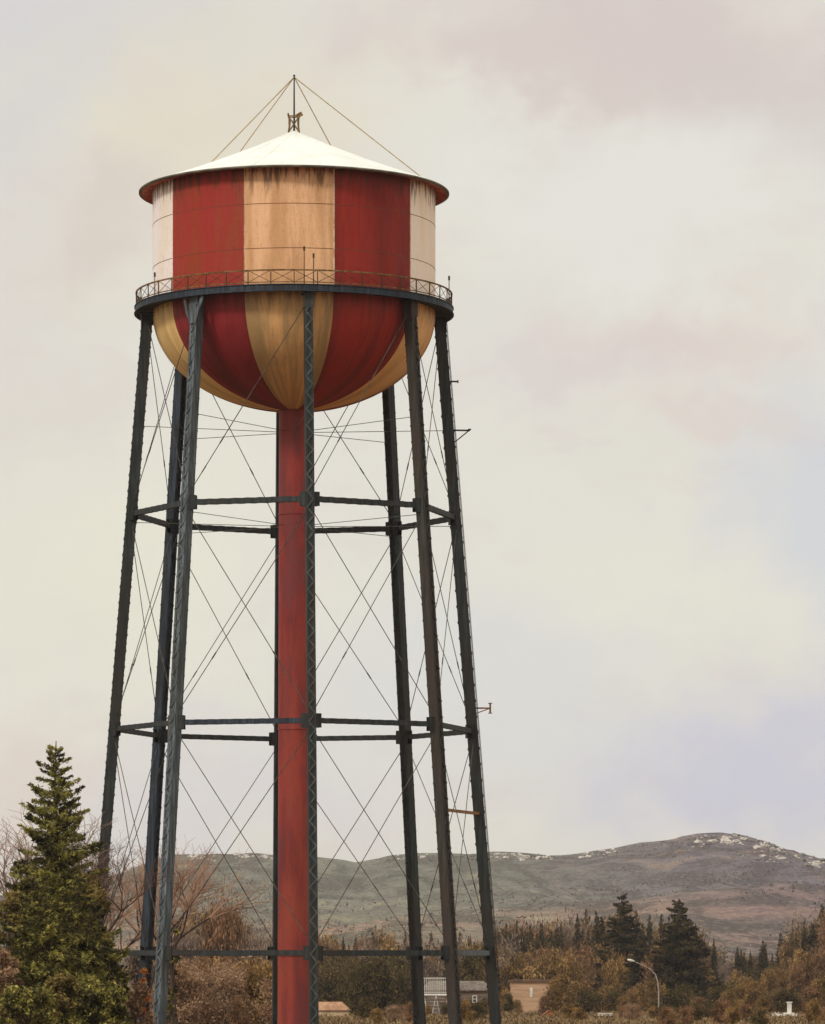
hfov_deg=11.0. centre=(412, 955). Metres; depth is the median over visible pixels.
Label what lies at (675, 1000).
dark bushy tree
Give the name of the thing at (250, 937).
bare wood tree
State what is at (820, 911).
conifer tree
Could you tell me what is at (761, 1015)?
dark bushy tree
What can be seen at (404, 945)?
bare wood tree
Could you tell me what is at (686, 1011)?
bush
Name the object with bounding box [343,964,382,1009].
dark bushy tree
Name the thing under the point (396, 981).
dark bushy tree
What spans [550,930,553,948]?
conifer tree
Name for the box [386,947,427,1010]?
dark bushy tree
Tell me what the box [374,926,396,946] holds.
brown tree
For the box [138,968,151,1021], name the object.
shrub
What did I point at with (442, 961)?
dark bushy tree
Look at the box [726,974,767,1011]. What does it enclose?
brown tree
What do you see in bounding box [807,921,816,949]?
conifer tree
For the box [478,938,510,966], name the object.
brown tree
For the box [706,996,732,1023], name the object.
bush
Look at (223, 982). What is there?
russet shrub
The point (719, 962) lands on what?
bare wood tree
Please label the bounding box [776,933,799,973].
brown tree
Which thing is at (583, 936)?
conifer tree
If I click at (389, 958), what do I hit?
dark bushy tree
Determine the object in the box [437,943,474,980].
bare wood tree
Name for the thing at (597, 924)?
conifer tree
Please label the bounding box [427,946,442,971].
brown tree
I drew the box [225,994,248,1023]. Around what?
bush
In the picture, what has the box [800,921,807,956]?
conifer tree
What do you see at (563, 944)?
conifer tree
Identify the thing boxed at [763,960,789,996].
brown tree
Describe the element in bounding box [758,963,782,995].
brown tree
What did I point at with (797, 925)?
bare wood tree
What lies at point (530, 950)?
brown tree
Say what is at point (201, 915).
brown tree
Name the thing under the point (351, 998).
dark bushy tree
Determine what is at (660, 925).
conifer tree
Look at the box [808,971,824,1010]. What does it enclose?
brown tree
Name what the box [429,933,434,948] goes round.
conifer tree
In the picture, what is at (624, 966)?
brown tree
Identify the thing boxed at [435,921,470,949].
bare wood tree
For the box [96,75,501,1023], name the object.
water tower
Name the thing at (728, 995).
brown tree
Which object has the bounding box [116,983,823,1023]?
ground
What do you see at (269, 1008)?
russet shrub
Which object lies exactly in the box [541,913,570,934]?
brown tree
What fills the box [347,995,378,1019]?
dark bushy tree
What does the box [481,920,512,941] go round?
brown tree
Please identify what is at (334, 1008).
tan hut
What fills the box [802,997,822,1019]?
brown tree
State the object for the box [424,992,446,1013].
white trestle stand
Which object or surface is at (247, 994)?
russet shrub
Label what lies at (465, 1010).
brown tree
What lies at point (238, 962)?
russet shrub
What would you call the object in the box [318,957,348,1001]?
dark bushy tree
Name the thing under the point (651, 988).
brown tree
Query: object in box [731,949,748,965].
brown tree
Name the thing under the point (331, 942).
brown tree
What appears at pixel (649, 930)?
conifer tree
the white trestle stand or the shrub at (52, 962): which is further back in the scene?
the white trestle stand
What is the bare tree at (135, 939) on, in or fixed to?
on the ground at (400, 1022)
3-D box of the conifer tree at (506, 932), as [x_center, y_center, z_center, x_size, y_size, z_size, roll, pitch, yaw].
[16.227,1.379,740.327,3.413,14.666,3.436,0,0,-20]
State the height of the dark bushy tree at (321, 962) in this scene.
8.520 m
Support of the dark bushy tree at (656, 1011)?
on the ground at (400, 1022)
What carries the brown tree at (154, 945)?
on the ground at (400, 1022)
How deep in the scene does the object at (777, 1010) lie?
517.15 m
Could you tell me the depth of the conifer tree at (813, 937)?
699.76 m
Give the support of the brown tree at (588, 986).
on the ground at (400, 1022)
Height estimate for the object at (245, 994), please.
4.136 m
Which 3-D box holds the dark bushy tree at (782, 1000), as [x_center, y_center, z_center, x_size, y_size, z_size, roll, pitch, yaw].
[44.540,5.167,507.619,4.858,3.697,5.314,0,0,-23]
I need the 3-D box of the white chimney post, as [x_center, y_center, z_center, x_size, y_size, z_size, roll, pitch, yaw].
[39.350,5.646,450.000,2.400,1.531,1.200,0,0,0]
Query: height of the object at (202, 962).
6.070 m
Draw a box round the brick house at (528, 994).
[508,980,552,1012]
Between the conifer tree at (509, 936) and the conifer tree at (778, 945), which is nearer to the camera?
the conifer tree at (509, 936)
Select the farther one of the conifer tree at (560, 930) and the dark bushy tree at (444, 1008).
the conifer tree at (560, 930)
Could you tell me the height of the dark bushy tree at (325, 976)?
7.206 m
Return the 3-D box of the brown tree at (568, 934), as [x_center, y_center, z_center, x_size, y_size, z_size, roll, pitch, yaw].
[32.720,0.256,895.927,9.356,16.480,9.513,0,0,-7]
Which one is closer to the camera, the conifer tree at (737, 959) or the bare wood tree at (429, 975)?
the bare wood tree at (429, 975)
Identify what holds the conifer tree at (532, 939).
on the ground at (400, 1022)
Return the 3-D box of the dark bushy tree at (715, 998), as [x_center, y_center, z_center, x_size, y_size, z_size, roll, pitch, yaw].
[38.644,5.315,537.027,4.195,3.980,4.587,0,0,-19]
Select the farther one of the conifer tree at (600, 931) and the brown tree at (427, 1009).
the conifer tree at (600, 931)
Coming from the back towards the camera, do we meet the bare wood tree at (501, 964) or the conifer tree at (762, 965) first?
the conifer tree at (762, 965)
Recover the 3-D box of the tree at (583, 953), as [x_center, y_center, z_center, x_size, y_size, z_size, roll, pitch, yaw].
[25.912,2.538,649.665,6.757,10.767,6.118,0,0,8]
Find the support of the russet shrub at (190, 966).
on the ground at (400, 1022)
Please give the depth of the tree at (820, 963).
655.33 m
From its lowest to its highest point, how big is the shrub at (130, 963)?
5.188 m
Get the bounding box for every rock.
[745,838,754,842]
[801,863,812,866]
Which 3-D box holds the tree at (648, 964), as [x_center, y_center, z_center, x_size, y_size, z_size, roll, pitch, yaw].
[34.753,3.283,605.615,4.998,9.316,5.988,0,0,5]
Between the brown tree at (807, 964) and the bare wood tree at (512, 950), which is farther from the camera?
the bare wood tree at (512, 950)
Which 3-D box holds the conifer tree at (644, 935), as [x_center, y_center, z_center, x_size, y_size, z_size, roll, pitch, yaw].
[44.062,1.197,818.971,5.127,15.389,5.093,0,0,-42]
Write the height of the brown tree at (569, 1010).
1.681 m
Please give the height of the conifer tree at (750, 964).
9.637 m
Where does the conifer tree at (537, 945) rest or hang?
on the ground at (400, 1022)
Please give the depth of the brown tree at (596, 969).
655.59 m
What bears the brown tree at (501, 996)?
on the ground at (400, 1022)
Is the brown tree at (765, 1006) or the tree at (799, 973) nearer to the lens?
the brown tree at (765, 1006)
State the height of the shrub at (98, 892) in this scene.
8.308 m
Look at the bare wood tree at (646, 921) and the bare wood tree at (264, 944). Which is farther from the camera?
the bare wood tree at (646, 921)
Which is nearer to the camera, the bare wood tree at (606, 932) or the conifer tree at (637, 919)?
the bare wood tree at (606, 932)
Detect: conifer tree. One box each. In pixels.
[341,936,344,959]
[403,932,407,957]
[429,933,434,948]
[495,929,499,946]
[502,923,508,950]
[508,925,511,951]
[512,929,515,957]
[514,920,518,940]
[516,935,518,954]
[518,928,529,962]
[527,925,531,947]
[529,932,534,950]
[533,933,540,953]
[538,923,544,951]
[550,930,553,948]
[554,927,561,949]
[559,924,565,941]
[560,933,565,952]
[572,913,581,950]
[580,928,585,948]
[585,929,592,953]
[591,893,649,992]
[591,911,596,950]
[592,916,607,951]
[593,916,599,951]
[619,932,649,1001]
[634,910,638,927]
[636,898,721,1009]
[639,921,650,955]
[646,914,654,957]
[656,914,666,940]
[710,939,718,977]
[732,947,741,973]
[738,950,745,968]
[740,952,747,977]
[746,950,754,977]
[756,939,768,981]
[774,933,783,966]
[794,932,799,948]
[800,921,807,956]
[803,922,822,956]
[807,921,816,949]
[816,904,824,927]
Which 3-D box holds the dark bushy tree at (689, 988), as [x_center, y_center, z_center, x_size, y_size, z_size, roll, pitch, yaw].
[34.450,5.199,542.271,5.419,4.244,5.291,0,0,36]
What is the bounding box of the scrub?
[2,833,824,968]
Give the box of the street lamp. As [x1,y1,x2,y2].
[627,959,658,1012]
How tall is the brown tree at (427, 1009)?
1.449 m
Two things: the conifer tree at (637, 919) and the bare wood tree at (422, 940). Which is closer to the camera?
the bare wood tree at (422, 940)
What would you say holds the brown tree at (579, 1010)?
on the ground at (400, 1022)
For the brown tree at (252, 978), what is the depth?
304.24 m
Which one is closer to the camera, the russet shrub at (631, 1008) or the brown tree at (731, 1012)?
the brown tree at (731, 1012)
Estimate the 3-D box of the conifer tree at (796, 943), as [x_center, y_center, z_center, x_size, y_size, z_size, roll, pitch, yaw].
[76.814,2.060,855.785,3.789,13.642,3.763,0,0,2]
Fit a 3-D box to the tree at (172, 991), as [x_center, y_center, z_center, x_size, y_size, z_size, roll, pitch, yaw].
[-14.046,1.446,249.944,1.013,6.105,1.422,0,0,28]
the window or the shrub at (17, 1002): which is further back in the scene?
the window
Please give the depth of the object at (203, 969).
331.96 m
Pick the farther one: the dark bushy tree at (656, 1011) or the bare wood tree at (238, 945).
the bare wood tree at (238, 945)
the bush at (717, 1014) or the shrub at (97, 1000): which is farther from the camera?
the bush at (717, 1014)
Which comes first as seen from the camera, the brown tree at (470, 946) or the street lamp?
the street lamp
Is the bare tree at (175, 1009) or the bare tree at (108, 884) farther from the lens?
the bare tree at (175, 1009)
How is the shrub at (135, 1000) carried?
on the ground at (400, 1022)
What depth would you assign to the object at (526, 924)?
834.98 m
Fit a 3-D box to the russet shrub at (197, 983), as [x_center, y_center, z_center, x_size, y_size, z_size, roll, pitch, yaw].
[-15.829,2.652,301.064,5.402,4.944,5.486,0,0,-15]
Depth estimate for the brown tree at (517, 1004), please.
514.83 m
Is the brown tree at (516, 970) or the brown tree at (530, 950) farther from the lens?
the brown tree at (530, 950)
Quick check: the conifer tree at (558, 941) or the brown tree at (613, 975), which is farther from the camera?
the conifer tree at (558, 941)
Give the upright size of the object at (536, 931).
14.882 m
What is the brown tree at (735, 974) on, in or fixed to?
on the ground at (400, 1022)
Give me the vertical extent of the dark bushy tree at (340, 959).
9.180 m
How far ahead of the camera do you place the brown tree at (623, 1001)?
537.62 m
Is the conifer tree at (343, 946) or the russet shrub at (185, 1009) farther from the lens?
the conifer tree at (343, 946)
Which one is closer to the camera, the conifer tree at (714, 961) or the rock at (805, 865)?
the conifer tree at (714, 961)
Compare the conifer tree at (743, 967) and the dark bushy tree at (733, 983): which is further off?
the conifer tree at (743, 967)
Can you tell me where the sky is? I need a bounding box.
[0,0,824,894]
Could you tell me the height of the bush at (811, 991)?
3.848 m
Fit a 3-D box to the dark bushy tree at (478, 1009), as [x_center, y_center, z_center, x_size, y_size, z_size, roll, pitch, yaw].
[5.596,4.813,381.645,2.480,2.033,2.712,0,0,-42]
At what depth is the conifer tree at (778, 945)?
858.40 m
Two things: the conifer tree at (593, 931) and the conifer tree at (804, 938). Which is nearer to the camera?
the conifer tree at (804, 938)
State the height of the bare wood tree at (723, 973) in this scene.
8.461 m
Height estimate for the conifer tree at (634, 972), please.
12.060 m
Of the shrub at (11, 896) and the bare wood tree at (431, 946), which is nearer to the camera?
the shrub at (11, 896)
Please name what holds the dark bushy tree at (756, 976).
on the ground at (400, 1022)
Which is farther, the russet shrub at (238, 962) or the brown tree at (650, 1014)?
the brown tree at (650, 1014)
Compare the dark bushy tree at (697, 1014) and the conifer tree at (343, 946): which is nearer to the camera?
the dark bushy tree at (697, 1014)
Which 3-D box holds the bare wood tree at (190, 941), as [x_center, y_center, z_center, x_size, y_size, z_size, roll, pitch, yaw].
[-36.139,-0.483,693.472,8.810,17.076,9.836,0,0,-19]
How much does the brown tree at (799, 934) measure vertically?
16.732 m
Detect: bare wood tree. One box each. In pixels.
[172,910,207,963]
[208,901,258,960]
[241,905,272,959]
[241,931,271,963]
[353,924,387,965]
[393,918,408,950]
[399,932,409,959]
[402,940,443,984]
[403,925,427,948]
[422,931,462,958]
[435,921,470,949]
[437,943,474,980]
[483,914,527,986]
[497,947,536,989]
[523,899,550,932]
[543,893,593,950]
[591,908,643,947]
[634,900,657,935]
[702,937,729,969]
[716,954,729,983]
[721,955,734,983]
[773,909,815,946]
[776,914,809,948]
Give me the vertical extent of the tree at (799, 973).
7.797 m
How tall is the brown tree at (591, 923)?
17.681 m
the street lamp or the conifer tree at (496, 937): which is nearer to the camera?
the street lamp
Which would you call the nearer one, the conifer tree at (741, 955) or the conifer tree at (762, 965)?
the conifer tree at (762, 965)
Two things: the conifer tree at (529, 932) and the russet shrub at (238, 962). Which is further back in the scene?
the conifer tree at (529, 932)
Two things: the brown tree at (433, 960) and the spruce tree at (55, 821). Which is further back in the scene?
the brown tree at (433, 960)
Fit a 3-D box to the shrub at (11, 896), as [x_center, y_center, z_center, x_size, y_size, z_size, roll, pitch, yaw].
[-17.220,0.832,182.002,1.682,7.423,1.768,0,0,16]
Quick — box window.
[472,995,476,1002]
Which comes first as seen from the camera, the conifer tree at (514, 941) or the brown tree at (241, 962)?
the brown tree at (241, 962)
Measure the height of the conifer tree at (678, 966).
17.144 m
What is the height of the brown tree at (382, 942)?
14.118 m
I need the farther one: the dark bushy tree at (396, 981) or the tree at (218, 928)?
the dark bushy tree at (396, 981)
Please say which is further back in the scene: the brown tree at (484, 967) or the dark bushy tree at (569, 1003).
the brown tree at (484, 967)
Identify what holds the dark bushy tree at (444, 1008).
on the ground at (400, 1022)
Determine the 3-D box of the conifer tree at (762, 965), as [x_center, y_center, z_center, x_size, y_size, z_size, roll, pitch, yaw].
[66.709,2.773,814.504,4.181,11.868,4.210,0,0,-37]
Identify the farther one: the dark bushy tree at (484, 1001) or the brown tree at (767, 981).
the brown tree at (767, 981)
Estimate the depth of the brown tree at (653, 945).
842.83 m
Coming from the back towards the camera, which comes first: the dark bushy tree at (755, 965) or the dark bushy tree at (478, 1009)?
the dark bushy tree at (755, 965)
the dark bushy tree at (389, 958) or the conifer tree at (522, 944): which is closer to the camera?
the dark bushy tree at (389, 958)
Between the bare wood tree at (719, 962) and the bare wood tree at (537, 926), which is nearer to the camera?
the bare wood tree at (719, 962)
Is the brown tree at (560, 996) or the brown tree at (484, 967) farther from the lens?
the brown tree at (484, 967)
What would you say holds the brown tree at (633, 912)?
on the ground at (400, 1022)
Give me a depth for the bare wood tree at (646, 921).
906.73 m
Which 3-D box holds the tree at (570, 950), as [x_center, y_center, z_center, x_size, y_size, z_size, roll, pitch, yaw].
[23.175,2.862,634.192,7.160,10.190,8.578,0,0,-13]
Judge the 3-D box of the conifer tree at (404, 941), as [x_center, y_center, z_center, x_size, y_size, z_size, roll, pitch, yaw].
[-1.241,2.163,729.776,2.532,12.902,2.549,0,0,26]
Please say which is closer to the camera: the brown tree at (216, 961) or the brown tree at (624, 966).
the brown tree at (216, 961)
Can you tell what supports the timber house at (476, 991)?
on the ground at (400, 1022)
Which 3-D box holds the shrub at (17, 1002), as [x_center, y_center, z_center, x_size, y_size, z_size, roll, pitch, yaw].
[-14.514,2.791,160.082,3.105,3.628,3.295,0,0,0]
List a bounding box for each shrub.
[0,888,23,988]
[0,948,24,1023]
[0,982,65,1023]
[34,971,81,1023]
[62,980,131,1023]
[70,868,116,955]
[86,945,137,1023]
[122,944,152,1021]
[122,980,156,1023]
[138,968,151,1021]
[149,956,207,1023]
[151,948,202,1021]
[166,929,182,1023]
[177,958,218,1023]
[190,956,251,1023]
[193,971,215,1023]
[203,959,251,1023]
[209,960,257,1023]
[219,946,266,973]
[237,964,267,1023]
[247,973,271,1023]
[383,1003,405,1021]
[621,1001,644,1019]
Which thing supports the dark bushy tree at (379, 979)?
on the ground at (400, 1022)
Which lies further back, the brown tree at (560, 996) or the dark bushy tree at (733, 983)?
the dark bushy tree at (733, 983)
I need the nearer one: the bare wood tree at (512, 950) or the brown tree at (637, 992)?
the brown tree at (637, 992)
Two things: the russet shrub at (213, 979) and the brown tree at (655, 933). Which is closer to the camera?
the russet shrub at (213, 979)
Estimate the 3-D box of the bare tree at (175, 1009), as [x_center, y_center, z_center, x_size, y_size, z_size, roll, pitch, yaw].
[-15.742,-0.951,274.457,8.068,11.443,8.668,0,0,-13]
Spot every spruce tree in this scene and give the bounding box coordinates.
[0,741,131,1010]
[0,852,59,984]
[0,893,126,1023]
[46,872,127,1022]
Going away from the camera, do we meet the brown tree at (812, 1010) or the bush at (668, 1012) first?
the bush at (668, 1012)
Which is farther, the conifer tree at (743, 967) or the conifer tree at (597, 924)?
the conifer tree at (743, 967)
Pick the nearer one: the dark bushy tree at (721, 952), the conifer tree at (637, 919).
the conifer tree at (637, 919)
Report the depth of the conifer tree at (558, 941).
721.10 m
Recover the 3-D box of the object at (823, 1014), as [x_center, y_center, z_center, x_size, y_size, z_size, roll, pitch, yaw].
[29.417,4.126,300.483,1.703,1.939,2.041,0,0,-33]
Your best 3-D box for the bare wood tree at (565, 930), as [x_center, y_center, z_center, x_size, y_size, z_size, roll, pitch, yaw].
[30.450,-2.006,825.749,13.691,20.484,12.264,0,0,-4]
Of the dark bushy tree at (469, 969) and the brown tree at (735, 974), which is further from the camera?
the brown tree at (735, 974)
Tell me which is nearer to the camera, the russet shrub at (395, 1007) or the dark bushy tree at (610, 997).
the russet shrub at (395, 1007)
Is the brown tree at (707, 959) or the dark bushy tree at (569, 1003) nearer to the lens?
the dark bushy tree at (569, 1003)
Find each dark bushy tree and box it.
[318,949,354,968]
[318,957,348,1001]
[318,958,346,1001]
[319,956,356,965]
[329,966,372,1012]
[336,962,370,1011]
[339,956,400,1011]
[341,949,397,1005]
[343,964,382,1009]
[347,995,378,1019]
[364,956,407,1011]
[379,956,410,1007]
[380,956,411,1005]
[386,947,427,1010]
[395,967,424,1010]
[430,941,465,980]
[432,942,486,983]
[438,1003,447,1014]
[465,1000,488,1019]
[479,997,488,1013]
[500,992,515,1011]
[542,995,579,1012]
[573,988,608,1012]
[602,985,627,1010]
[647,995,669,1010]
[650,1005,661,1017]
[656,986,695,1013]
[672,981,700,1007]
[681,1002,706,1021]
[702,1004,716,1018]
[705,982,736,1005]
[715,945,732,969]
[720,978,746,1005]
[744,966,765,994]
[746,953,757,971]
[748,1007,768,1023]
[766,985,807,1012]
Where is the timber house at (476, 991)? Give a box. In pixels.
[424,981,488,1014]
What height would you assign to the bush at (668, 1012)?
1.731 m
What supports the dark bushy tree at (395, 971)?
on the ground at (400, 1022)
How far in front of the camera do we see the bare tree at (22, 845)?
204.93 m
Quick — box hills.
[0,832,824,982]
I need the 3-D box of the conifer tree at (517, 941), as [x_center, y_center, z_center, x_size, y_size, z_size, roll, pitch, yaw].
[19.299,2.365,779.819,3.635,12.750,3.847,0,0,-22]
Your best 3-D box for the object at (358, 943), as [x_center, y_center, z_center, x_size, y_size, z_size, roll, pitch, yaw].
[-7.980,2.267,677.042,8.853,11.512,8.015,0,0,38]
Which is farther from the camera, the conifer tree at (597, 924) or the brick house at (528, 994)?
the conifer tree at (597, 924)
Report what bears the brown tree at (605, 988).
on the ground at (400, 1022)
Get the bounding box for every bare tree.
[0,795,130,935]
[0,811,184,936]
[72,847,189,974]
[107,834,272,992]
[112,852,224,1023]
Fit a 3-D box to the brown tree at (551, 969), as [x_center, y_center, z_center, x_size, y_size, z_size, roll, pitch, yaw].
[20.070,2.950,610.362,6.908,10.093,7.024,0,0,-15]
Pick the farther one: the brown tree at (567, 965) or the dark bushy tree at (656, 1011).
the brown tree at (567, 965)
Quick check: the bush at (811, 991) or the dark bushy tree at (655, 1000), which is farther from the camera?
the bush at (811, 991)
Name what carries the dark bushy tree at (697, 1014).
on the ground at (400, 1022)
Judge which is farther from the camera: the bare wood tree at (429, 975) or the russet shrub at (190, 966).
the bare wood tree at (429, 975)
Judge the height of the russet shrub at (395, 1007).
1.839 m
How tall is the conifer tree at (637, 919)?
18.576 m
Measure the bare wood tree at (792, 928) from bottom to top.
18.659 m
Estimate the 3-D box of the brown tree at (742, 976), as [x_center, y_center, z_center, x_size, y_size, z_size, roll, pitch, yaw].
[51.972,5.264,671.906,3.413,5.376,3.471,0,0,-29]
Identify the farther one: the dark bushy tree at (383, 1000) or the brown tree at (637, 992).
the brown tree at (637, 992)
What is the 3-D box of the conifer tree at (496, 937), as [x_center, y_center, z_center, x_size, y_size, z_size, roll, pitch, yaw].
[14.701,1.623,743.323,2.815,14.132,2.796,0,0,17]
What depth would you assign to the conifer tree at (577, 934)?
787.19 m
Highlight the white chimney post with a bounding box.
[776,1002,796,1015]
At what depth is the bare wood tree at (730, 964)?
877.65 m
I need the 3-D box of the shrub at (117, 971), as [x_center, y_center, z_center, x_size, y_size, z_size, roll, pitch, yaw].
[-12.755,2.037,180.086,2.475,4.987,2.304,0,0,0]
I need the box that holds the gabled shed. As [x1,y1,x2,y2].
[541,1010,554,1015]
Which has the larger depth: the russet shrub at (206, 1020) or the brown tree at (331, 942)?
the brown tree at (331, 942)
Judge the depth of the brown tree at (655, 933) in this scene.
900.62 m
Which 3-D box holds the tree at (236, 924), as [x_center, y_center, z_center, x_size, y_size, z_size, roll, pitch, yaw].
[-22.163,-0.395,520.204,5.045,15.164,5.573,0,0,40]
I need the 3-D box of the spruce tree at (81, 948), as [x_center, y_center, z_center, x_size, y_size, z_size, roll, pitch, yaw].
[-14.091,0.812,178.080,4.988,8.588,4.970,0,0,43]
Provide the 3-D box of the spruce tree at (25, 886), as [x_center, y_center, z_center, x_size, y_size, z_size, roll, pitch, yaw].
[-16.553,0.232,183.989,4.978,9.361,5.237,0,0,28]
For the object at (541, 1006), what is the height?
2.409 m
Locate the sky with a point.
(630, 226)
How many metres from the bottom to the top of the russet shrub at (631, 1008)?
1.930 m
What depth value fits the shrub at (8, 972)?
164.73 m
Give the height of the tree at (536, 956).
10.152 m
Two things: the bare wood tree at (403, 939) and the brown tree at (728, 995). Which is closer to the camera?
the brown tree at (728, 995)
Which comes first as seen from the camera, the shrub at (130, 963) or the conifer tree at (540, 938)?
the shrub at (130, 963)
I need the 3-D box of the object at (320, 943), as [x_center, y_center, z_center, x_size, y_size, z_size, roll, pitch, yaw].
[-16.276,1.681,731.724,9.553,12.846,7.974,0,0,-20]
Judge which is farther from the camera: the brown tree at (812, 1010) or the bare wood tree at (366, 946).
the bare wood tree at (366, 946)
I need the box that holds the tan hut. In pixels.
[319,1002,348,1015]
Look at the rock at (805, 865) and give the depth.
2674.84 m
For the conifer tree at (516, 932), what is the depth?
787.76 m
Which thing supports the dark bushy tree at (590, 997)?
on the ground at (400, 1022)
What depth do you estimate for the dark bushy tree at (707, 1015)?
385.27 m
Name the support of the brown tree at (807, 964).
on the ground at (400, 1022)
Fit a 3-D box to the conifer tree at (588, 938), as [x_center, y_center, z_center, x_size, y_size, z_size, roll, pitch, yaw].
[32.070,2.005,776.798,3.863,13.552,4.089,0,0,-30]
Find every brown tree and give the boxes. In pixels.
[137,922,157,964]
[178,897,216,959]
[191,956,226,971]
[229,956,260,975]
[242,956,271,1023]
[318,928,345,957]
[355,925,406,961]
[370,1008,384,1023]
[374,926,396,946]
[425,1004,432,1015]
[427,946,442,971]
[460,936,481,960]
[461,998,474,1021]
[473,943,506,989]
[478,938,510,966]
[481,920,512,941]
[498,947,545,995]
[499,987,512,1012]
[513,999,523,1012]
[519,937,548,957]
[532,942,573,987]
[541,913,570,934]
[543,969,579,1012]
[552,947,591,991]
[555,918,574,947]
[561,1003,578,1018]
[564,977,598,1012]
[571,911,612,939]
[573,1007,588,1020]
[580,940,608,981]
[592,984,617,1011]
[597,944,628,992]
[613,992,630,1012]
[615,902,646,928]
[616,949,642,987]
[629,981,650,1010]
[640,922,657,940]
[641,973,665,1011]
[648,1005,656,1017]
[649,929,665,955]
[689,923,719,967]
[719,986,737,1011]
[721,999,741,1023]
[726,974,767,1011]
[728,966,743,992]
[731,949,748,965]
[735,973,749,1002]
[755,992,774,1012]
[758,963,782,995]
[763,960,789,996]
[776,915,808,960]
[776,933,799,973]
[782,941,817,989]
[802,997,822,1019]
[803,998,822,1022]
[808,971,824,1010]
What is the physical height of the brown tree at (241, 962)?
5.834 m
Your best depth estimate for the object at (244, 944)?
785.47 m
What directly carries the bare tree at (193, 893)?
on the ground at (400, 1022)

